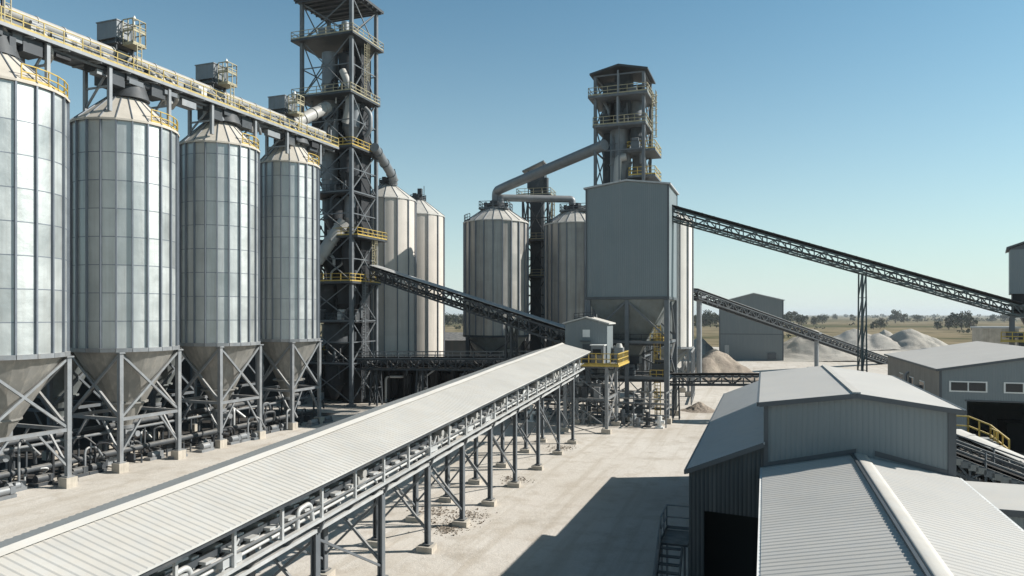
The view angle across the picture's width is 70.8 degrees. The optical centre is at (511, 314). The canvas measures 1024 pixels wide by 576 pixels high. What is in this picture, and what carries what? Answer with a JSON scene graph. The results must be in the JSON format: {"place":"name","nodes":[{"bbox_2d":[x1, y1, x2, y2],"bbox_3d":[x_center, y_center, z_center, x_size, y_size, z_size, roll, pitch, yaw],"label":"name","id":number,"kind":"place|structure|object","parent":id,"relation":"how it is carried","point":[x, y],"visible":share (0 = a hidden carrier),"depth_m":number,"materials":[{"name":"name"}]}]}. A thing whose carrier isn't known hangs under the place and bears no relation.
{"place":"outdoors","nodes":[
{"label":"outdoors","id":0,"kind":"place"},
{"bbox_2d":[0,408,336,483],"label":"stained floor","id":1,"kind":"structure","parent":0,"point":[84,442],"depth_m":80.40,"materials":[{"name":"grey concrete"}]},
{"bbox_2d":[0,347,1023,575],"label":"yard","id":2,"kind":"structure","parent":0,"point":[594,501],"depth_m":54.09,"materials":[{"name":"beige concrete"}]},
{"bbox_2d":[0,36,77,488],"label":"hopper silo","id":3,"kind":"object","parent":2,"relation":"on","point":[34,228],"visible":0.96,"depth_m":54.74,"materials":[{"name":"metal"}]},
{"bbox_2d":[61,85,185,473],"bbox_3d":[-36.500,-4.025,68.000,9.340,36.150,9.255,0,0,22],"label":"hopper silo","id":4,"kind":"object","parent":2,"relation":"on","point":[124,248],"visible":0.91,"depth_m":64.58,"materials":[{"name":"metal"}]},
{"bbox_2d":[0,3,338,163],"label":"silo catwalk","id":5,"kind":"object","parent":4,"relation":"on","point":[39,39],"visible":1,"depth_m":67.91,"materials":[{"name":"white paint"}]},
{"bbox_2d":[1,0,11,23],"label":"drive housing","id":6,"kind":"object","parent":5,"relation":"on","point":[3,2],"visible":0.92,"depth_m":55.74,"materials":[{"name":"metal"}]},
{"bbox_2d":[96,16,145,71],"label":"drive housing","id":7,"kind":"object","parent":5,"relation":"on","point":[117,34],"visible":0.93,"depth_m":67.08,"materials":[{"name":"metal"}]},
{"bbox_2d":[195,59,236,105],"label":"drive housing","id":8,"kind":"object","parent":5,"relation":"on","point":[213,74],"visible":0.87,"depth_m":78.56,"materials":[{"name":"metal"}]},
{"bbox_2d":[268,91,304,130],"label":"drive housing","id":9,"kind":"object","parent":5,"relation":"on","point":[285,105],"visible":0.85,"depth_m":90.11,"materials":[{"name":"metal"}]},
{"bbox_2d":[13,339,323,435],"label":"wall","id":10,"kind":"structure","parent":2,"relation":"on","point":[29,417],"depth_m":97.84,"materials":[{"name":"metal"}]},
{"bbox_2d":[171,122,265,448],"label":"hopper silo","id":11,"kind":"object","parent":2,"relation":"on","point":[219,254],"visible":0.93,"depth_m":76.28,"materials":[{"name":"metal"}]},
{"bbox_2d":[252,143,324,429],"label":"hopper silo","id":12,"kind":"object","parent":2,"relation":"on","point":[290,340],"visible":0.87,"depth_m":87.98,"materials":[{"name":"metal"}]},
{"bbox_2d":[291,0,386,406],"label":"process tower","id":13,"kind":"structure","parent":2,"relation":"on","point":[346,52],"depth_m":112.15,"materials":[{"name":"grey metal"}]},
{"bbox_2d":[295,102,331,123],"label":"chute pipe","id":14,"kind":"object","parent":13,"relation":"attached to","point":[315,113],"visible":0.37,"depth_m":106.36,"materials":[{"name":"grey metal"}]},
{"bbox_2d":[320,218,348,264],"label":"chute pipe","id":15,"kind":"object","parent":13,"relation":"attached to","point":[329,243],"visible":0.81,"depth_m":109.57,"materials":[{"name":"grey metal"}]},
{"bbox_2d":[370,143,397,186],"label":"chute pipe","id":16,"kind":"object","parent":13,"relation":"attached to","point":[383,160],"visible":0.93,"depth_m":118.06,"materials":[{"name":"grey metal"}]},
{"bbox_2d":[371,169,416,356],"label":"storage silo","id":17,"kind":"object","parent":2,"relation":"on","point":[397,251],"visible":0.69,"depth_m":121.68,"materials":[{"name":"white metal"}]},
{"bbox_2d":[410,188,444,353],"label":"storage silo","id":18,"kind":"object","parent":2,"relation":"on","point":[430,268],"visible":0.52,"depth_m":135.96,"materials":[{"name":"white metal"}]},
{"bbox_2d":[369,265,564,418],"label":"belt conveyor","id":19,"kind":"object","parent":2,"relation":"on","point":[516,323],"visible":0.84,"depth_m":99.56,"materials":[{"name":"metal"}]},
{"bbox_2d":[371,356,562,401],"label":"conveyor","id":20,"kind":"object","parent":2,"relation":"on","point":[398,383],"visible":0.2,"depth_m":117.36,"materials":[{"name":"metal"}]},
{"bbox_2d":[404,444,574,535],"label":"spilled stones","id":21,"kind":"object","parent":2,"relation":"on","point":[444,529],"visible":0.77,"depth_m":49.76,"materials":[{"name":"beige gravel"}]},
{"bbox_2d":[445,332,653,381],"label":"shed","id":22,"kind":"structure","parent":2,"relation":"on","point":[455,342],"depth_m":155.21,"materials":[{"name":"metal"}]},
{"bbox_2d":[513,385,672,428],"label":"pipe rack","id":23,"kind":"object","parent":2,"relation":"on","point":[623,415],"visible":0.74,"depth_m":92.47,"materials":[{"name":"grey metal"}]},
{"bbox_2d":[650,325,663,414],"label":"yellow stair ladder","id":24,"kind":"object","parent":2,"relation":"on","point":[656,374],"visible":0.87,"depth_m":93.38,"materials":[{"name":"metal"}]},
{"bbox_2d":[652,504,688,575],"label":"side stair","id":25,"kind":"object","parent":2,"relation":"on","point":[678,537],"visible":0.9,"depth_m":33.36,"materials":[{"name":"metal"}]},
{"bbox_2d":[691,347,694,404],"bbox_3d":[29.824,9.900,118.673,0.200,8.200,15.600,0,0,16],"label":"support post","id":26,"kind":"object","parent":2,"relation":"on","point":[692,371],"visible":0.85,"depth_m":115.39,"materials":[{"name":"grey metal"}]},
{"bbox_2d":[680,402,714,412],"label":"gravel pile","id":27,"kind":"object","parent":2,"relation":"on","point":[699,407],"visible":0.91,"depth_m":103.44,"materials":[{"name":"beige gravel"}]},
{"bbox_2d":[685,338,712,356],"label":"gravel pile","id":28,"kind":"object","parent":2,"relation":"on","point":[706,347],"visible":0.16,"depth_m":237.87,"materials":[{"name":"grey gravel"}]},
{"bbox_2d":[670,373,758,419],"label":"belt conveyor","id":29,"kind":"object","parent":2,"relation":"on","point":[682,376],"visible":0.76,"depth_m":94.78,"materials":[{"name":"metal"}]},
{"bbox_2d":[671,349,758,380],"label":"gravel pile","id":30,"kind":"object","parent":2,"relation":"on","point":[715,361],"visible":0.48,"depth_m":157.83,"materials":[{"name":"beige gravel"}]},
{"bbox_2d":[719,293,784,360],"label":"shed","id":31,"kind":"structure","parent":2,"relation":"on","point":[741,338],"depth_m":218.28,"materials":[{"name":"white paint"}]},
{"bbox_2d":[725,345,728,354],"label":"door","id":32,"kind":"structure","parent":31,"relation":"in","point":[726,346],"depth_m":220.19,"materials":[{"name":"white paint"}]},
{"bbox_2d":[694,288,887,380],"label":"belt conveyor","id":33,"kind":"object","parent":2,"relation":"on","point":[814,336],"visible":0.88,"depth_m":165.62,"materials":[{"name":"metal"}]},
{"bbox_2d":[781,329,882,361],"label":"gravel pile","id":34,"kind":"object","parent":2,"relation":"on","point":[798,349],"visible":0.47,"depth_m":219.73,"materials":[{"name":"grey gravel"}]},
{"bbox_2d":[672,205,1023,371],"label":"belt conveyor","id":35,"kind":"object","parent":2,"relation":"on","point":[1015,305],"visible":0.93,"depth_m":96.39,"materials":[{"name":"grey metal"}]},
{"bbox_2d":[684,365,1023,575],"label":"processing building","id":36,"kind":"structure","parent":2,"relation":"on","point":[824,470],"depth_m":28.89,"materials":[{"name":"metal"}]},
{"bbox_2d":[704,511,757,575],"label":"door back","id":37,"kind":"structure","parent":36,"relation":"in","point":[730,540],"depth_m":34.36,"materials":[{"name":"black metal"}]},
{"bbox_2d":[834,329,900,349],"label":"gravel pile","id":38,"kind":"object","parent":2,"relation":"on","point":[878,341],"visible":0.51,"depth_m":284.35,"materials":[{"name":"grey gravel"}]},
{"bbox_2d":[881,329,947,351],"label":"gravel pile","id":39,"kind":"object","parent":2,"relation":"on","point":[909,339],"visible":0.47,"depth_m":280.82,"materials":[{"name":"grey gravel"}]},
{"bbox_2d":[884,341,1023,452],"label":"workshop","id":40,"kind":"structure","parent":2,"relation":"on","point":[982,381],"depth_m":71.33,"materials":[{"name":"grey metal"}]},
{"bbox_2d":[909,376,913,384],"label":"window","id":41,"kind":"structure","parent":40,"relation":"in","point":[911,379],"depth_m":78.28,"materials":[{"name":"grey glass"}]},
{"bbox_2d":[919,380,924,389],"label":"window","id":42,"kind":"structure","parent":40,"relation":"in","point":[921,383],"depth_m":73.41,"materials":[{"name":"grey glass"}]},
{"bbox_2d":[949,381,986,392],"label":"window","id":43,"kind":"structure","parent":40,"relation":"in","point":[954,386],"depth_m":66.24,"materials":[{"name":"grey glass"}]},
{"bbox_2d":[1004,382,1023,393],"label":"window","id":44,"kind":"structure","parent":40,"relation":"in","point":[1009,387],"depth_m":65.09,"materials":[{"name":"grey glass"}]},
{"bbox_2d":[956,434,1023,484],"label":"belt conveyor","id":45,"kind":"object","parent":2,"relation":"on","point":[969,465],"visible":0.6,"depth_m":39.64,"materials":[{"name":"grey metal"}]},
{"bbox_2d":[956,429,1023,479],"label":"belt conveyor","id":46,"kind":"object","parent":2,"relation":"on","point":[961,432],"visible":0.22,"depth_m":46.36,"materials":[{"name":"metal"}]},
{"bbox_2d":[965,481,1023,529],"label":"annex","id":47,"kind":"object","parent":2,"relation":"on","point":[1007,499],"visible":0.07,"depth_m":33.61,"materials":[{"name":"white metal"}]},
{"bbox_2d":[0,0,1023,314],"label":"sky","id":48,"kind":"structure","parent":0,"point":[889,132],"materials":[{"name":"blue"}]},
{"bbox_2d":[562,312,615,362],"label":"drive house","id":49,"kind":"structure","parent":0,"point":[585,332],"depth_m":87.33,"materials":[{"name":"grey metal"}]},
{"bbox_2d":[580,340,590,361],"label":"door","id":50,"kind":"structure","parent":49,"relation":"in","point":[585,346],"depth_m":87.14,"materials":[{"name":"grey metal"}]},
{"bbox_2d":[583,330,589,336],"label":"window","id":51,"kind":"structure","parent":49,"relation":"in","point":[586,333],"depth_m":87.20,"materials":[{"name":"white glass"}]},
{"bbox_2d":[320,315,1023,346],"bbox_3d":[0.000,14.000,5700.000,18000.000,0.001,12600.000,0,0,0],"label":"ground","id":52,"kind":"structure","parent":0,"point":[841,325],"depth_m":769.50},
{"bbox_2d":[3,352,112,460],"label":"hopper silo","id":53,"kind":"object","parent":52,"relation":"on","point":[52,390],"visible":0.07,"depth_m":71.82,"materials":[{"name":"metal"}]},
{"bbox_2d":[109,347,197,439],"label":"hopper silo","id":54,"kind":"object","parent":52,"relation":"on","point":[164,380],"visible":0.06,"depth_m":84.03,"materials":[{"name":"metal"}]},
{"bbox_2d":[0,393,332,500],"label":"pipework","id":55,"kind":"object","parent":52,"relation":"on","point":[103,460],"visible":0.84,"depth_m":69.41,"materials":[{"name":"metal"}]},
{"bbox_2d":[187,349,264,423],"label":"hopper silo","id":56,"kind":"object","parent":52,"relation":"on","point":[237,385],"visible":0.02,"depth_m":95.58,"materials":[{"name":"metal"}]},
{"bbox_2d":[0,343,590,575],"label":"conveyor gallery","id":57,"kind":"object","parent":52,"relation":"on","point":[222,516],"visible":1,"depth_m":31.50,"materials":[{"name":"metal"}]},
{"bbox_2d":[445,312,456,324],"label":"tree","id":58,"kind":"object","parent":52,"relation":"on","point":[448,317],"visible":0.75,"depth_m":837.43,"materials":[{"name":"green plant"}]},
{"bbox_2d":[451,314,459,323],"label":"tree","id":59,"kind":"object","parent":52,"relation":"on","point":[455,320],"visible":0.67,"depth_m":969.27,"materials":[{"name":"green plant"}]},
{"bbox_2d":[457,314,462,325],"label":"tree","id":60,"kind":"object","parent":52,"relation":"on","point":[459,320],"visible":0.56,"depth_m":837.97,"materials":[{"name":"green plant"}]},
{"bbox_2d":[354,351,585,410],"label":"belt conveyor","id":61,"kind":"object","parent":52,"relation":"on","point":[460,357],"visible":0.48,"depth_m":108.57,"materials":[{"name":"metal"}]},
{"bbox_2d":[463,200,528,353],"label":"storage silo","id":62,"kind":"object","parent":52,"relation":"on","point":[495,251],"visible":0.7,"depth_m":120.44,"materials":[{"name":"metal"}]},
{"bbox_2d":[498,194,575,204],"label":"duct","id":63,"kind":"object","parent":62,"relation":"attached to","point":[539,198],"visible":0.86,"depth_m":125.10,"materials":[{"name":"grey metal"}]},
{"bbox_2d":[516,160,555,352],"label":"elevator tower","id":64,"kind":"structure","parent":52,"relation":"on","point":[539,186],"depth_m":131.99,"materials":[{"name":"metal"}]},
{"bbox_2d":[544,203,598,382],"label":"storage silo","id":65,"kind":"object","parent":52,"relation":"on","point":[564,266],"visible":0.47,"depth_m":123.33,"materials":[{"name":"metal"}]},
{"bbox_2d":[560,350,628,433],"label":"platform tower","id":66,"kind":"structure","parent":52,"relation":"on","point":[581,391],"depth_m":85.96,"materials":[{"name":"grey metal"}]},
{"bbox_2d":[590,344,606,362],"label":"control booth","id":67,"kind":"object","parent":66,"relation":"on","point":[598,348],"visible":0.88,"depth_m":85.07,"materials":[{"name":"grey metal"}]},
{"bbox_2d":[593,349,600,354],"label":"window","id":68,"kind":"structure","parent":67,"relation":"in","point":[594,350],"depth_m":85.02,"materials":[{"name":"black glass"}]},
{"bbox_2d":[612,343,623,361],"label":"dust filter","id":69,"kind":"object","parent":66,"relation":"on","point":[618,348],"visible":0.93,"depth_m":88.85,"materials":[{"name":"metal"}]},
{"bbox_2d":[588,64,660,412],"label":"head tower","id":70,"kind":"structure","parent":52,"relation":"on","point":[621,102],"depth_m":104.87,"materials":[{"name":"grey metal"}]},
{"bbox_2d":[492,139,608,199],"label":"duct","id":71,"kind":"object","parent":70,"relation":"attached to","point":[554,165],"visible":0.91,"depth_m":112.24,"materials":[{"name":"grey metal"}]},
{"bbox_2d":[583,179,678,423],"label":"hopper building","id":72,"kind":"structure","parent":52,"relation":"on","point":[630,258],"depth_m":94.11,"materials":[{"name":"metal"}]},
{"bbox_2d":[645,211,693,396],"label":"storage silo","id":73,"kind":"object","parent":52,"relation":"on","point":[685,289],"visible":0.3,"depth_m":122.36,"materials":[{"name":"metal"}]},
{"bbox_2d":[702,314,711,325],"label":"tree","id":74,"kind":"object","parent":52,"relation":"on","point":[706,322],"visible":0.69,"depth_m":782.82,"materials":[{"name":"green plant"}]},
{"bbox_2d":[702,309,715,326],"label":"tree","id":75,"kind":"object","parent":52,"relation":"on","point":[712,321],"visible":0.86,"depth_m":785.75,"materials":[{"name":"green plant"}]},
{"bbox_2d":[712,312,718,324],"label":"tree","id":76,"kind":"object","parent":52,"relation":"on","point":[716,318],"visible":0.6,"depth_m":838.32,"materials":[{"name":"green plant"}]},
{"bbox_2d":[445,314,1019,337],"bbox_3d":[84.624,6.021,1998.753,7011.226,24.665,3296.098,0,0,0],"label":"woodland","id":77,"kind":"object","parent":52,"relation":"on","point":[877,316],"visible":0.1,"depth_m":1504.42,"materials":[{"name":"green plant"}]},
{"bbox_2d":[784,311,792,324],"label":"tree","id":78,"kind":"object","parent":52,"relation":"on","point":[787,317],"visible":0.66,"depth_m":837.14,"materials":[{"name":"green plant"}]},
{"bbox_2d":[791,311,799,320],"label":"tree","id":79,"kind":"object","parent":52,"relation":"on","point":[794,314],"visible":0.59,"depth_m":1144.52,"materials":[{"name":"green plant"}]},
{"bbox_2d":[794,314,808,325],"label":"tree","id":80,"kind":"object","parent":52,"relation":"on","point":[801,318],"visible":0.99,"depth_m":838.72,"materials":[{"name":"green plant"}]},
{"bbox_2d":[810,316,820,325],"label":"tree","id":81,"kind":"object","parent":52,"relation":"on","point":[815,320],"visible":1,"depth_m":898.86,"materials":[{"name":"green plant"}]},
{"bbox_2d":[818,313,828,323],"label":"tree","id":82,"kind":"object","parent":52,"relation":"on","point":[823,317],"visible":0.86,"depth_m":1047.61,"materials":[{"name":"green plant"}]},
{"bbox_2d":[870,321,877,329],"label":"tree","id":83,"kind":"object","parent":52,"relation":"on","point":[872,325],"visible":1,"depth_m":661.97,"materials":[{"name":"green plant"}]},
{"bbox_2d":[875,317,886,327],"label":"tree","id":84,"kind":"object","parent":52,"relation":"on","point":[881,323],"visible":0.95,"depth_m":697.47,"materials":[{"name":"green plant"}]},
{"bbox_2d":[880,330,892,336],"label":"gravel pile","id":85,"kind":"object","parent":52,"relation":"on","point":[886,333],"visible":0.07,"depth_m":310.37,"materials":[{"name":"grey gravel"}]},
{"bbox_2d":[889,310,902,322],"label":"tree","id":86,"kind":"object","parent":52,"relation":"on","point":[895,314],"visible":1,"depth_m":1141.35,"materials":[{"name":"green plant"}]},
{"bbox_2d":[900,313,908,321],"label":"tree","id":87,"kind":"object","parent":52,"relation":"on","point":[903,317],"visible":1,"depth_m":1142.90,"materials":[{"name":"green plant"}]},
{"bbox_2d":[912,315,922,321],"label":"tree","id":88,"kind":"object","parent":52,"relation":"on","point":[917,317],"visible":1,"depth_m":1259.56,"materials":[{"name":"green plant"}]},
{"bbox_2d":[933,321,943,329],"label":"tree","id":89,"kind":"object","parent":52,"relation":"on","point":[936,324],"visible":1,"depth_m":661.23,"materials":[{"name":"green plant"}]},
{"bbox_2d":[944,315,959,329],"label":"tree","id":90,"kind":"object","parent":52,"relation":"on","point":[951,320],"visible":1,"depth_m":662.00,"materials":[{"name":"green plant"}]},
{"bbox_2d":[950,310,973,329],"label":"tree","id":91,"kind":"object","parent":52,"relation":"on","point":[962,319],"visible":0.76,"depth_m":660.44,"materials":[{"name":"green plant"}]},
{"bbox_2d":[964,315,977,329],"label":"tree","id":92,"kind":"object","parent":52,"relation":"on","point":[968,322],"visible":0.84,"depth_m":629.67,"materials":[{"name":"green plant"}]},
{"bbox_2d":[989,314,997,320],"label":"tree","id":93,"kind":"object","parent":52,"relation":"on","point":[993,317],"visible":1,"depth_m":1395.88,"materials":[{"name":"green plant"}]},
{"bbox_2d":[998,314,1008,321],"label":"tree","id":94,"kind":"object","parent":52,"relation":"on","point":[1004,318],"visible":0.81,"depth_m":1259.63,"materials":[{"name":"green plant"}]},
{"bbox_2d":[956,415,1009,481],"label":"screen platform","id":95,"kind":"structure","parent":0,"point":[994,429],"depth_m":49.16,"materials":[{"name":"metal"}]},
{"bbox_2d":[970,326,1020,345],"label":"block house","id":96,"kind":"structure","parent":0,"point":[991,334],"depth_m":117.68,"materials":[{"name":"concrete"}]},
{"bbox_2d":[1000,241,1023,345],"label":"transfer tower","id":97,"kind":"structure","parent":0,"point":[1016,272],"depth_m":97.66,"materials":[{"name":"grey metal"}]}
]}

